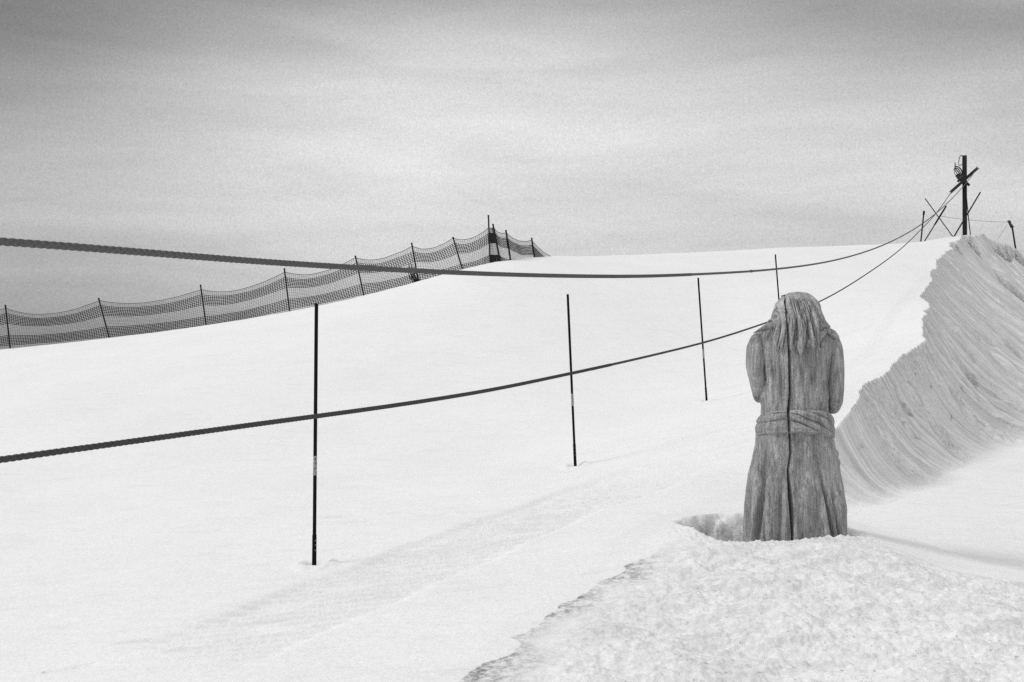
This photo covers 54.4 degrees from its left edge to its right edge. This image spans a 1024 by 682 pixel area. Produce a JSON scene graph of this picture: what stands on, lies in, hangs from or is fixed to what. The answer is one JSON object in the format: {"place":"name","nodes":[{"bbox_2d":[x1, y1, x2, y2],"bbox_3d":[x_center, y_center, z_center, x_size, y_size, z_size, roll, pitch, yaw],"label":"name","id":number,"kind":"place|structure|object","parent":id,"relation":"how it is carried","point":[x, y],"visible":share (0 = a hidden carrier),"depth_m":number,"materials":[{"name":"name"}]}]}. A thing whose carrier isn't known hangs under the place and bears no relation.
{"place":"outdoors","nodes":[
{"label":"outdoors","id":0,"kind":"place"},
{"bbox_2d":[0,234,1023,681],"bbox_3d":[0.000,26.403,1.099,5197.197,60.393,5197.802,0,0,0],"label":"snow ground","id":1,"kind":"structure","parent":0,"point":[494,536],"depth_m":9.04,"materials":[{"name":"white snow"}]},
{"bbox_2d":[0,215,549,349],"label":"net fence","id":2,"kind":"object","parent":1,"relation":"on","point":[491,234],"visible":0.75,"depth_m":24.00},
{"bbox_2d":[312,303,317,564],"bbox_3d":[-1.358,0.766,6.860,0.046,2.052,0.031,0,0,0],"label":"slalom pole","id":3,"kind":"object","parent":1,"relation":"on","point":[314,546],"visible":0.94,"depth_m":6.85,"materials":[{"name":"black plastic"}]},
{"bbox_2d":[567,294,576,465],"bbox_3d":[0.634,0.533,10.500,0.119,2.056,0.031,0,0,0],"label":"slalom pole","id":4,"kind":"object","parent":1,"relation":"on","point":[572,396],"visible":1,"depth_m":10.49,"materials":[{"name":"black plastic"}]},
{"bbox_2d":[697,278,707,400],"bbox_3d":[2.765,0.110,14.400,0.170,2.052,0.031,0,0,0],"label":"slalom pole","id":5,"kind":"object","parent":1,"relation":"on","point":[706,398],"visible":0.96,"depth_m":14.39,"materials":[{"name":"black plastic"}]},
{"bbox_2d":[775,254,779,299],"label":"slalom pole","id":6,"kind":"object","parent":1,"relation":"on","point":[777,277],"visible":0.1,"depth_m":17.99,"materials":[{"name":"black plastic"}]},
{"bbox_2d":[742,292,847,541],"bbox_3d":[1.930,0.677,6.788,0.718,2.029,0.638,0,0,0],"label":"wooden statue","id":7,"kind":"object","parent":1,"relation":"on","point":[795,374],"visible":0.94,"depth_m":6.62,"materials":[{"name":"grey wood"}]},
{"bbox_2d":[920,211,924,241],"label":"marker pole","id":8,"kind":"object","parent":1,"relation":"on","point":[922,226],"visible":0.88,"depth_m":33.48,"materials":[{"name":"black plastic"}]},
{"bbox_2d":[834,234,1023,515],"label":"snow bank","id":9,"kind":"structure","parent":1,"relation":"on","point":[947,397],"depth_m":15.10,"materials":[{"name":"grey snow"}]},
{"bbox_2d":[1007,220,1015,248],"bbox_3d":[18.260,-3.503,36.281,0.502,1.824,0.198,0,0,0],"label":"marker pole","id":10,"kind":"object","parent":9,"relation":"on","point":[1010,224],"visible":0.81,"depth_m":36.27,"materials":[{"name":"black wood"}]},
{"bbox_2d":[924,206,946,240],"bbox_3d":[14.300,-3.880,33.771,1.189,1.485,0.058,0,0,-24],"label":"marker pole","id":11,"kind":"object","parent":1,"relation":"on","point":[936,221],"visible":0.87,"depth_m":33.81,"materials":[{"name":"black plastic"}]},
{"bbox_2d":[925,198,952,236],"bbox_3d":[14.813,-4.162,34.372,1.320,1.499,0.034,0,0,-15],"label":"marker pole","id":12,"kind":"object","parent":1,"relation":"on","point":[938,216],"visible":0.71,"depth_m":34.35,"materials":[{"name":"black wood"}]},
{"bbox_2d":[949,155,978,234],"bbox_3d":[15.840,-4.811,34.880,0.993,3.435,1.226,0,0,0],"label":"tow pole","id":13,"kind":"object","parent":1,"relation":"on","point":[962,177],"visible":0.99,"depth_m":34.92,"materials":[{"name":"metal"}]},
{"bbox_2d":[0,193,950,462],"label":"tow rope","id":14,"kind":"object","parent":13,"relation":"attached to","point":[154,437],"visible":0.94,"depth_m":5.00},
{"bbox_2d":[0,172,974,277],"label":"tow rope","id":15,"kind":"object","parent":13,"relation":"attached to","point":[14,242],"visible":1,"depth_m":4.22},
{"bbox_2d":[954,192,980,235],"bbox_3d":[15.665,-4.260,34.415,1.008,1.756,0.048,0,0,14],"label":"marker pole","id":16,"kind":"object","parent":1,"relation":"on","point":[967,213],"visible":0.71,"depth_m":34.38,"materials":[{"name":"black wood"}]},
{"bbox_2d":[0,0,1023,348],"label":"sky","id":17,"kind":"structure","parent":0,"point":[322,131],"materials":[{"name":"grey"}]}
]}

